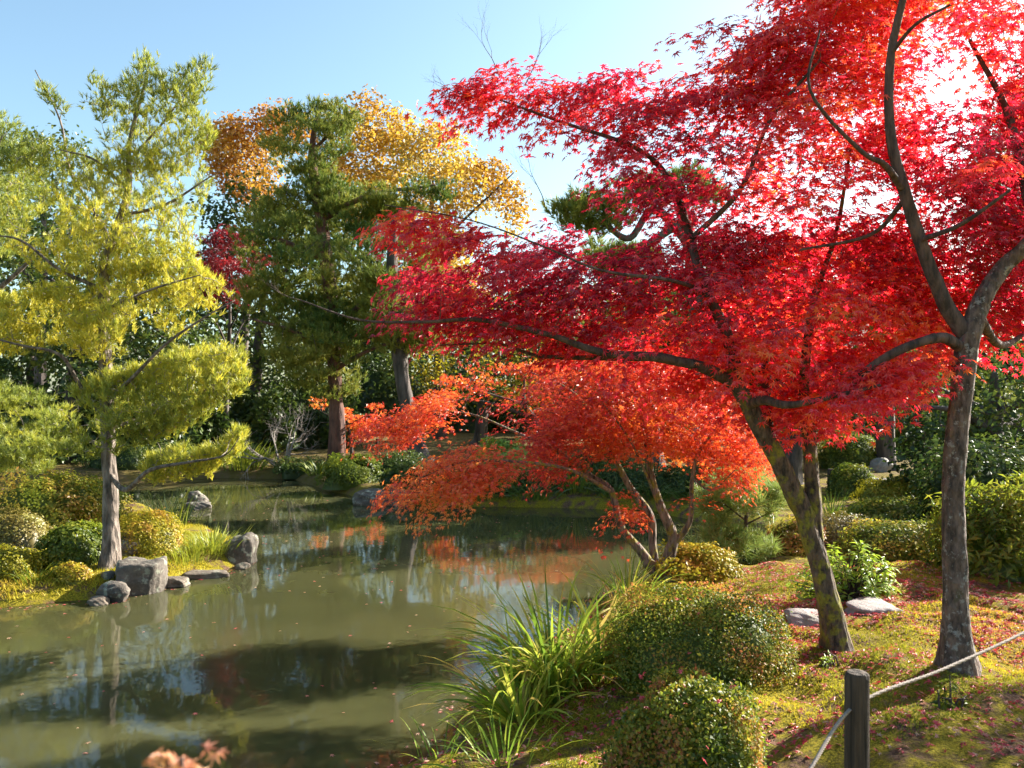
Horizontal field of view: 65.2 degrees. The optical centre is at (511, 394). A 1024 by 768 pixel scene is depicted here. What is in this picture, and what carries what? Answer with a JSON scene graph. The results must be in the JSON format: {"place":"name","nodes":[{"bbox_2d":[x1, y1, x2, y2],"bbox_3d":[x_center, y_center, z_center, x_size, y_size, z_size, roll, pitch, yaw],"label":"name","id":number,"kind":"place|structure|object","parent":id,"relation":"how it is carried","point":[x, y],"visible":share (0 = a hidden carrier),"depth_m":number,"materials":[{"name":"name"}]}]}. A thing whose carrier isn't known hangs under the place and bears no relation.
{"place":"outdoors","nodes":[
{"label":"outdoors","id":0,"kind":"place"},
{"bbox_2d":[0,478,750,767],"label":"pond water","id":1,"kind":"structure","parent":0,"point":[263,669],"depth_m":7.68,"materials":[{"name":"liquid"}]},
{"bbox_2d":[167,576,190,587],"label":"rock","id":2,"kind":"object","parent":1,"relation":"in","point":[177,581],"visible":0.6,"depth_m":9.56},
{"bbox_2d":[7,500,657,767],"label":"floating leaves","id":3,"kind":"object","parent":1,"relation":"on","point":[351,635],"visible":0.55,"depth_m":6.64,"materials":[{"name":"red plant"}]},
{"bbox_2d":[0,409,1023,767],"bbox_3d":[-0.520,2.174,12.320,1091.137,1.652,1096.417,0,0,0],"label":"ground","id":4,"kind":"structure","parent":0,"point":[946,751],"depth_m":4.93,"materials":[{"name":"green plant"}]},
{"bbox_2d":[0,543,51,580],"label":"clipped shrub","id":5,"kind":"object","parent":4,"relation":"on","point":[12,558],"visible":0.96,"depth_m":9.16,"materials":[{"name":"green plant"}]},
{"bbox_2d":[0,504,54,554],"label":"clipped shrub","id":6,"kind":"object","parent":4,"relation":"on","point":[18,530],"visible":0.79,"depth_m":10.19,"materials":[{"name":"green plant"}]},
{"bbox_2d":[8,557,65,586],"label":"shore grass","id":7,"kind":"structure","parent":4,"relation":"on","point":[30,578],"depth_m":9.07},
{"bbox_2d":[0,107,77,477],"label":"pine tree","id":8,"kind":"object","parent":4,"relation":"on","point":[10,455],"visible":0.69,"depth_m":14.84,"materials":[{"name":"green plant"}]},
{"bbox_2d":[0,373,78,466],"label":"woodland shrub","id":9,"kind":"object","parent":4,"relation":"on","point":[26,418],"visible":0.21,"depth_m":21.98,"materials":[{"name":"green plant"}]},
{"bbox_2d":[0,119,97,390],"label":"broadleaf tree","id":10,"kind":"object","parent":4,"relation":"on","point":[42,376],"visible":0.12,"depth_m":29.96,"materials":[{"name":"green plant"}]},
{"bbox_2d":[0,466,102,529],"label":"clipped shrub","id":11,"kind":"object","parent":4,"relation":"on","point":[59,504],"visible":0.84,"depth_m":11.96,"materials":[{"name":"green plant"}]},
{"bbox_2d":[0,209,122,402],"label":"broadleaf tree","id":12,"kind":"object","parent":4,"relation":"on","point":[29,377],"visible":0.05,"depth_m":42.44,"materials":[{"name":"green plant"}]},
{"bbox_2d":[29,518,101,569],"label":"clipped shrub","id":13,"kind":"object","parent":4,"relation":"on","point":[80,541],"visible":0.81,"depth_m":9.65,"materials":[{"name":"green plant"}]},
{"bbox_2d":[46,561,93,584],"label":"clipped shrub","id":14,"kind":"object","parent":4,"relation":"on","point":[75,573],"visible":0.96,"depth_m":9.12,"materials":[{"name":"plant"}]},
{"bbox_2d":[35,472,136,519],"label":"clipped shrub","id":15,"kind":"object","parent":4,"relation":"on","point":[121,504],"visible":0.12,"depth_m":13.28,"materials":[{"name":"green plant"}]},
{"bbox_2d":[96,580,129,601],"bbox_3d":[-4.441,2.240,8.966,0.366,0.316,0.254,0,0,26],"label":"rock","id":16,"kind":"object","parent":4,"relation":"on","point":[115,591],"visible":0.77,"depth_m":8.88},
{"bbox_2d":[75,438,151,470],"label":"bank shrub","id":17,"kind":"object","parent":4,"relation":"on","point":[127,460],"visible":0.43,"depth_m":21.64,"materials":[{"name":"green plant"}]},
{"bbox_2d":[0,517,232,601],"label":"moss","id":18,"kind":"object","parent":4,"relation":"on","point":[114,569],"visible":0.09,"depth_m":9.38,"materials":[{"name":"plant"}]},
{"bbox_2d":[0,179,233,459],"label":"broadleaf tree","id":19,"kind":"object","parent":4,"relation":"on","point":[79,366],"visible":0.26,"depth_m":23.52,"materials":[{"name":"green plant"}]},
{"bbox_2d":[67,396,177,459],"bbox_3d":[-11.808,0.948,24.079,3.615,2.265,1.773,0,0,0],"label":"woodland shrub","id":20,"kind":"object","parent":4,"relation":"on","point":[93,435],"visible":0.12,"depth_m":23.60,"materials":[{"name":"green plant"}]},
{"bbox_2d":[0,44,253,570],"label":"pine tree","id":21,"kind":"object","parent":4,"relation":"on","point":[162,414],"visible":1,"depth_m":9.53,"materials":[{"name":"green plant"}]},
{"bbox_2d":[115,556,167,595],"bbox_3d":[-4.349,2.204,9.388,0.534,0.554,0.475,0,0,-14],"label":"rock","id":22,"kind":"object","parent":4,"relation":"on","point":[140,576],"visible":0.6,"depth_m":9.21,"materials":[{"name":"stone"}]},
{"bbox_2d":[119,507,185,557],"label":"clipped shrub","id":23,"kind":"object","parent":4,"relation":"on","point":[149,531],"visible":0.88,"depth_m":10.39,"materials":[{"name":"plant"}]},
{"bbox_2d":[131,487,203,524],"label":"shore grass","id":24,"kind":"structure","parent":4,"relation":"on","point":[179,514],"depth_m":13.32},
{"bbox_2d":[89,242,266,388],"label":"broadleaf tree","id":25,"kind":"object","parent":4,"relation":"on","point":[185,341],"visible":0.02,"depth_m":43.38,"materials":[{"name":"green plant"}]},
{"bbox_2d":[143,739,229,767],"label":"maple sprig","id":26,"kind":"object","parent":4,"relation":"on","point":[156,758],"visible":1,"depth_m":0.72,"materials":[{"name":"orange plant"}]},
{"bbox_2d":[153,392,234,452],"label":"woodland shrub","id":27,"kind":"object","parent":4,"relation":"on","point":[218,422],"visible":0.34,"depth_m":24.78,"materials":[{"name":"green plant"}]},
{"bbox_2d":[152,535,236,565],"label":"shore grass","id":28,"kind":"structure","parent":4,"relation":"on","point":[193,554],"depth_m":10.38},
{"bbox_2d":[182,569,229,579],"bbox_3d":[-3.874,2.295,10.115,0.577,0.167,0.254,0,0,-20],"label":"rock","id":29,"kind":"object","parent":4,"relation":"on","point":[201,574],"visible":0.61,"depth_m":10.03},
{"bbox_2d":[180,522,255,555],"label":"shore grass","id":30,"kind":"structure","parent":4,"relation":"on","point":[213,539],"depth_m":10.94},
{"bbox_2d":[192,223,278,430],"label":"maple tree","id":31,"kind":"object","parent":4,"relation":"on","point":[221,238],"visible":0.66,"depth_m":25.84,"materials":[{"name":"red plant"}]},
{"bbox_2d":[221,532,258,564],"bbox_3d":[-3.751,2.208,10.952,0.490,0.642,0.513,0,0,0],"label":"rock","id":32,"kind":"object","parent":4,"relation":"on","point":[246,550],"visible":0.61,"depth_m":10.78,"materials":[{"name":"stone"}]},
{"bbox_2d":[211,439,285,470],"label":"shore grass","id":33,"kind":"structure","parent":4,"relation":"on","point":[244,464],"depth_m":22.25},
{"bbox_2d":[191,97,311,401],"bbox_3d":[-10.806,-5.229,34.098,5.315,14.830,4.188,0,0,33],"label":"broadleaf tree","id":34,"kind":"object","parent":4,"relation":"on","point":[226,137],"visible":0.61,"depth_m":33.72,"materials":[{"name":"orange plant"}]},
{"bbox_2d":[229,386,299,452],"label":"woodland shrub","id":35,"kind":"object","parent":4,"relation":"on","point":[255,411],"visible":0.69,"depth_m":26.59,"materials":[{"name":"green plant"}]},
{"bbox_2d":[184,164,349,417],"bbox_3d":[-9.316,-3.258,29.982,6.493,10.920,5.132,0,0,20],"label":"broadleaf tree","id":36,"kind":"object","parent":4,"relation":"on","point":[256,360],"visible":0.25,"depth_m":29.65,"materials":[{"name":"green plant"}]},
{"bbox_2d":[217,402,323,479],"bbox_3d":[-6.603,1.400,22.391,2.710,2.458,3.040,0,0,0],"label":"bare shrub","id":37,"kind":"object","parent":4,"relation":"on","point":[288,452],"visible":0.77,"depth_m":22.38,"materials":[{"name":"plant"}]},
{"bbox_2d":[271,455,329,478],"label":"bank shrub","id":38,"kind":"object","parent":4,"relation":"on","point":[291,468],"visible":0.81,"depth_m":21.68,"materials":[{"name":"green plant"}]},
{"bbox_2d":[264,373,369,429],"bbox_3d":[-8.662,0.260,33.927,5.186,3.379,2.698,0,0,0],"label":"woodland shrub","id":39,"kind":"object","parent":4,"relation":"on","point":[300,400],"visible":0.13,"depth_m":33.59,"materials":[{"name":"green plant"}]},
{"bbox_2d":[279,394,362,449],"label":"woodland shrub","id":40,"kind":"object","parent":4,"relation":"on","point":[322,431],"visible":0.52,"depth_m":28.35,"materials":[{"name":"green plant"}]},
{"bbox_2d":[235,229,410,413],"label":"broadleaf tree","id":41,"kind":"object","parent":4,"relation":"on","point":[342,286],"visible":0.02,"depth_m":46.49,"materials":[{"name":"green plant"}]},
{"bbox_2d":[225,94,458,460],"bbox_3d":[-5.061,-3.244,22.998,5.994,10.969,4.844,0,0,42],"label":"pine tree","id":42,"kind":"object","parent":4,"relation":"on","point":[333,341],"visible":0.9,"depth_m":22.62,"materials":[{"name":"green plant"}]},
{"bbox_2d":[308,396,385,453],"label":"maple tree","id":43,"kind":"object","parent":4,"relation":"on","point":[358,421],"visible":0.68,"depth_m":23.76,"materials":[{"name":"orange plant"}]},
{"bbox_2d":[314,452,382,489],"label":"clipped shrub","id":44,"kind":"object","parent":4,"relation":"on","point":[345,473],"visible":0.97,"depth_m":18.57,"materials":[{"name":"green plant"}]},
{"bbox_2d":[352,488,389,505],"bbox_3d":[-2.910,2.252,16.932,0.930,0.528,0.633,0,0,0],"label":"rock","id":45,"kind":"object","parent":4,"relation":"on","point":[364,497],"visible":0.45,"depth_m":16.68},
{"bbox_2d":[343,343,446,433],"bbox_3d":[-5.655,-0.424,36.818,5.435,4.586,3.226,0,0,0],"label":"woodland shrub","id":46,"kind":"object","parent":4,"relation":"on","point":[379,386],"visible":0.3,"depth_m":36.17,"materials":[{"name":"green plant"}]},
{"bbox_2d":[375,460,422,489],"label":"clipped shrub","id":47,"kind":"object","parent":4,"relation":"on","point":[386,476],"visible":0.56,"depth_m":17.62,"materials":[{"name":"green plant"}]},
{"bbox_2d":[370,450,428,472],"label":"bank shrub","id":48,"kind":"object","parent":4,"relation":"on","point":[386,461],"visible":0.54,"depth_m":19.83,"materials":[{"name":"green plant"}]},
{"bbox_2d":[351,220,468,466],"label":"pine tree","id":49,"kind":"object","parent":4,"relation":"on","point":[398,348],"visible":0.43,"depth_m":21.78,"materials":[{"name":"plant"}]},
{"bbox_2d":[296,83,539,438],"bbox_3d":[-3.835,-5.325,33.051,10.015,15.079,6.351,0,0,0],"label":"broadleaf tree","id":50,"kind":"object","parent":4,"relation":"on","point":[380,138],"visible":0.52,"depth_m":32.19,"materials":[{"name":"plant"}]},
{"bbox_2d":[368,716,490,767],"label":"sword grass","id":51,"kind":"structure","parent":4,"relation":"on","point":[452,752],"depth_m":4.47,"materials":[{"name":"green plant"}]},
{"bbox_2d":[344,285,516,423],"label":"broadleaf tree","id":52,"kind":"object","parent":4,"relation":"on","point":[387,348],"visible":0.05,"depth_m":45.19,"materials":[{"name":"green plant"}]},
{"bbox_2d":[421,341,516,432],"bbox_3d":[-2.095,-0.593,37.741,5.615,4.924,3.403,0,0,0],"label":"woodland shrub","id":53,"kind":"object","parent":4,"relation":"on","point":[469,425],"visible":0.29,"depth_m":37.07,"materials":[{"name":"green plant"}]},
{"bbox_2d":[389,286,597,444],"bbox_3d":[-0.339,-1.007,29.715,8.594,6.624,4.904,0,0,0],"label":"broadleaf tree","id":54,"kind":"object","parent":4,"relation":"on","point":[481,427],"visible":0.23,"depth_m":29.71,"materials":[{"name":"green plant"}]},
{"bbox_2d":[412,691,596,767],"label":"sword grass","id":55,"kind":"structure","parent":4,"relation":"on","point":[495,751],"depth_m":4.33,"materials":[{"name":"green plant"}]},
{"bbox_2d":[397,606,613,736],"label":"sword grass","id":56,"kind":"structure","parent":4,"relation":"on","point":[500,709],"depth_m":4.92,"materials":[{"name":"green plant"}]},
{"bbox_2d":[474,434,540,473],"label":"clipped shrub","id":57,"kind":"object","parent":4,"relation":"on","point":[505,443],"visible":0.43,"depth_m":19.25,"materials":[{"name":"green plant"}]},
{"bbox_2d":[425,359,619,454],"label":"maple tree","id":58,"kind":"object","parent":4,"relation":"on","point":[482,377],"visible":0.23,"depth_m":23.60,"materials":[{"name":"orange plant"}]},
{"bbox_2d":[410,680,639,767],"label":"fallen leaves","id":59,"kind":"object","parent":4,"relation":"on","point":[442,752],"visible":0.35,"depth_m":4.57,"materials":[{"name":"red plant"}]},
{"bbox_2d":[411,560,675,703],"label":"sword grass","id":60,"kind":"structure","parent":4,"relation":"on","point":[524,656],"depth_m":5.17,"materials":[{"name":"green plant"}]},
{"bbox_2d":[495,360,591,432],"bbox_3d":[1.530,-0.368,37.266,5.056,4.412,3.587,0,0,0],"label":"woodland shrub","id":61,"kind":"object","parent":4,"relation":"on","point":[521,425],"visible":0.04,"depth_m":36.40,"materials":[{"name":"green plant"}]},
{"bbox_2d":[514,461,574,491],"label":"bank shrub","id":62,"kind":"object","parent":4,"relation":"on","point":[533,481],"visible":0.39,"depth_m":16.88,"materials":[{"name":"green plant"}]},
{"bbox_2d":[341,360,778,582],"bbox_3d":[0.602,0.816,8.374,4.749,2.637,2.076,0,0,-11],"label":"maple tree","id":63,"kind":"object","parent":4,"relation":"on","point":[696,450],"visible":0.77,"depth_m":8.25,"materials":[{"name":"orange plant"}]},
{"bbox_2d":[505,279,625,436],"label":"broadleaf tree","id":64,"kind":"object","parent":4,"relation":"on","point":[520,357],"visible":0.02,"depth_m":33.83,"materials":[{"name":"green plant"}]},
{"bbox_2d":[541,462,612,494],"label":"shore grass","id":65,"kind":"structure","parent":4,"relation":"on","point":[575,489],"depth_m":16.65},
{"bbox_2d":[500,572,673,684],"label":"sword grass","id":66,"kind":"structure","parent":4,"relation":"on","point":[607,674],"depth_m":5.47,"materials":[{"name":"green plant"}]},
{"bbox_2d":[555,449,633,480],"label":"clipped shrub","id":67,"kind":"object","parent":4,"relation":"on","point":[590,464],"visible":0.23,"depth_m":18.16,"materials":[{"name":"green plant"}]},
{"bbox_2d":[536,306,681,440],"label":"broadleaf tree","id":68,"kind":"object","parent":4,"relation":"on","point":[583,322],"visible":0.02,"depth_m":28.82,"materials":[{"name":"green plant"}]},
{"bbox_2d":[569,470,662,498],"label":"shore grass","id":69,"kind":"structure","parent":4,"relation":"on","point":[604,492],"depth_m":16.48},
{"bbox_2d":[578,458,661,491],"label":"bank shrub","id":70,"kind":"object","parent":4,"relation":"on","point":[613,476],"visible":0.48,"depth_m":16.95,"materials":[{"name":"green plant"}]},
{"bbox_2d":[566,547,683,605],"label":"sword grass","id":71,"kind":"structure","parent":4,"relation":"on","point":[621,585],"depth_m":7.71,"materials":[{"name":"green plant"}]},
{"bbox_2d":[267,0,990,653],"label":"maple tree","id":72,"kind":"object","parent":4,"relation":"on","point":[777,288],"visible":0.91,"depth_m":5.29,"materials":[{"name":"red plant"}]},
{"bbox_2d":[537,157,733,475],"bbox_3d":[3.077,-1.730,18.892,5.050,7.874,2.688,0,0,0],"label":"pine tree","id":73,"kind":"object","parent":4,"relation":"on","point":[568,210],"visible":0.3,"depth_m":18.49,"materials":[{"name":"plant"}]},
{"bbox_2d":[570,289,710,468],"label":"broadleaf tree","id":74,"kind":"object","parent":4,"relation":"on","point":[655,459],"visible":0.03,"depth_m":20.50,"materials":[{"name":"green plant"}]},
{"bbox_2d":[618,464,696,495],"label":"bank shrub","id":75,"kind":"object","parent":4,"relation":"on","point":[663,479],"visible":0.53,"depth_m":16.39,"materials":[{"name":"green plant"}]},
{"bbox_2d":[590,653,771,767],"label":"azalea shrub","id":76,"kind":"object","parent":4,"relation":"on","point":[673,730],"visible":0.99,"depth_m":3.35,"materials":[{"name":"green plant"}]},
{"bbox_2d":[640,539,745,586],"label":"clipped shrub","id":77,"kind":"object","parent":4,"relation":"on","point":[717,563],"visible":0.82,"depth_m":8.31,"materials":[{"name":"plant"}]},
{"bbox_2d":[599,573,812,694],"bbox_3d":[1.201,1.568,5.214,1.283,0.744,1.118,0,0,0],"label":"azalea shrub","id":78,"kind":"object","parent":4,"relation":"on","point":[681,627],"visible":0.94,"depth_m":4.91,"materials":[{"name":"green plant"}]},
{"bbox_2d":[414,559,1023,767],"bbox_3d":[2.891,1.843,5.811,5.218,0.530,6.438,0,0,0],"label":"fallen leaves","id":79,"kind":"object","parent":4,"relation":"on","point":[995,744],"visible":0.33,"depth_m":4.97,"materials":[{"name":"plant"}]},
{"bbox_2d":[674,464,767,499],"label":"bank shrub","id":80,"kind":"object","parent":4,"relation":"on","point":[683,482],"visible":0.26,"depth_m":15.47,"materials":[{"name":"green plant"}]},
{"bbox_2d":[683,461,789,564],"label":"young pine","id":81,"kind":"object","parent":4,"relation":"on","point":[756,547],"visible":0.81,"depth_m":9.67,"materials":[{"name":"green plant"}]},
{"bbox_2d":[543,559,1023,767],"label":"moss","id":82,"kind":"object","parent":4,"relation":"on","point":[769,702],"visible":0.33,"depth_m":4.90,"materials":[{"name":"plant"}]},
{"bbox_2d":[710,280,881,484],"bbox_3d":[6.360,-0.235,17.454,4.196,4.943,3.367,0,0,-29],"label":"broadleaf tree","id":83,"kind":"object","parent":4,"relation":"on","point":[795,456],"visible":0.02,"depth_m":17.28,"materials":[{"name":"green plant"}]},
{"bbox_2d":[763,513,830,557],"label":"clipped shrub","id":84,"kind":"object","parent":4,"relation":"on","point":[790,537],"visible":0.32,"depth_m":9.97,"materials":[{"name":"green plant"}]},
{"bbox_2d":[784,608,818,627],"bbox_3d":[2.253,1.704,6.104,0.323,0.128,0.367,0,0,0],"label":"stepping stone","id":85,"kind":"object","parent":4,"relation":"on","point":[800,617],"visible":0.62,"depth_m":6.03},
{"bbox_2d":[785,539,902,603],"bbox_3d":[2.797,1.534,6.691,0.839,0.644,0.894,0,0,43],"label":"lime shrub","id":86,"kind":"object","parent":4,"relation":"on","point":[863,581],"visible":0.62,"depth_m":6.60,"materials":[{"name":"green plant"}]},
{"bbox_2d":[817,429,876,468],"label":"clipped shrub","id":87,"kind":"object","parent":4,"relation":"on","point":[859,451],"visible":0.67,"depth_m":20.09,"materials":[{"name":"green plant"}]},
{"bbox_2d":[822,508,872,550],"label":"clipped shrub","id":88,"kind":"object","parent":4,"relation":"on","point":[832,522],"visible":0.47,"depth_m":10.25,"materials":[{"name":"green plant"}]},
{"bbox_2d":[821,461,877,497],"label":"clipped shrub","id":89,"kind":"object","parent":4,"relation":"on","point":[843,481],"visible":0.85,"depth_m":15.25,"materials":[{"name":"green plant"}]},
{"bbox_2d":[682,0,1023,677],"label":"maple tree","id":90,"kind":"object","parent":4,"relation":"on","point":[989,286],"visible":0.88,"depth_m":4.84,"materials":[{"name":"red plant"}]},
{"bbox_2d":[844,669,869,767],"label":"wooden post","id":91,"kind":"object","parent":4,"relation":"on","point":[857,720],"visible":0.96,"depth_m":2.72,"materials":[{"name":"wood"}]},
{"bbox_2d":[809,631,1023,767],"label":"rope","id":92,"kind":"object","parent":91,"relation":"attached to","point":[836,725],"visible":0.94,"depth_m":2.92,"materials":[{"name":"fabric"}]},
{"bbox_2d":[773,364,950,455],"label":"broadleaf tree","id":93,"kind":"object","parent":4,"relation":"on","point":[897,435],"visible":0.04,"depth_m":23.75,"materials":[{"name":"green plant"}]},
{"bbox_2d":[816,279,931,470],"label":"pine tree","id":94,"kind":"object","parent":4,"relation":"on","point":[882,451],"visible":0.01,"depth_m":19.82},
{"bbox_2d":[844,596,904,615],"bbox_3d":[2.800,1.675,6.203,0.443,0.147,0.433,0,0,0],"label":"stepping stone","id":95,"kind":"object","parent":4,"relation":"on","point":[865,605],"visible":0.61,"depth_m":6.11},
{"bbox_2d":[869,458,892,472],"bbox_3d":[9.029,1.789,19.626,0.598,0.522,0.462,0,0,0],"label":"rock","id":96,"kind":"object","parent":4,"relation":"on","point":[877,465],"visible":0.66,"depth_m":19.43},
{"bbox_2d":[826,513,939,563],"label":"clipped shrub","id":97,"kind":"object","parent":4,"relation":"on","point":[896,542],"visible":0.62,"depth_m":8.76,"materials":[{"name":"green plant"}]},
{"bbox_2d":[844,493,928,528],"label":"clipped shrub","id":98,"kind":"object","parent":4,"relation":"on","point":[887,510],"visible":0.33,"depth_m":11.37,"materials":[{"name":"green plant"}]},
{"bbox_2d":[849,473,930,505],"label":"clipped shrub","id":99,"kind":"object","parent":4,"relation":"on","point":[892,488],"visible":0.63,"depth_m":13.98,"materials":[{"name":"green plant"}]},
{"bbox_2d":[872,365,1023,450],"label":"woodland shrub","id":100,"kind":"object","parent":4,"relation":"on","point":[981,394],"visible":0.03,"depth_m":25.35,"materials":[{"name":"green plant"}]},
{"bbox_2d":[929,673,969,709],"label":"evergreen sapling","id":101,"kind":"object","parent":4,"relation":"on","point":[939,702],"visible":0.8,"depth_m":4.28,"materials":[{"name":"green plant"}]},
{"bbox_2d":[880,340,1023,487],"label":"broadleaf tree","id":102,"kind":"object","parent":4,"relation":"on","point":[995,412],"visible":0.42,"depth_m":13.68,"materials":[{"name":"green plant"}]},
{"bbox_2d":[895,429,1023,521],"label":"clipped shrub","id":103,"kind":"object","parent":4,"relation":"on","point":[986,471],"visible":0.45,"depth_m":10.37,"materials":[{"name":"green plant"}]},
{"bbox_2d":[915,470,1023,589],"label":"clipped shrub","id":104,"kind":"object","parent":4,"relation":"on","point":[995,540],"visible":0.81,"depth_m":7.36,"materials":[{"name":"green plant"}]},
{"bbox_2d":[938,273,1023,397],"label":"broadleaf tree","id":105,"kind":"object","parent":4,"relation":"on","point":[1004,350],"depth_m":38.67,"materials":[{"name":"green plant"}]},
{"bbox_2d":[962,74,1023,256],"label":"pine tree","id":106,"kind":"object","parent":4,"relation":"on","point":[995,109],"visible":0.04,"depth_m":20.77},
{"bbox_2d":[0,0,1023,396],"label":"sky","id":107,"kind":"structure","parent":0,"point":[263,49],"materials":[{"name":"blue"}]},
{"bbox_2d":[498,480,572,501],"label":"shore grass","id":108,"kind":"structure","parent":0,"point":[536,495],"depth_m":16.41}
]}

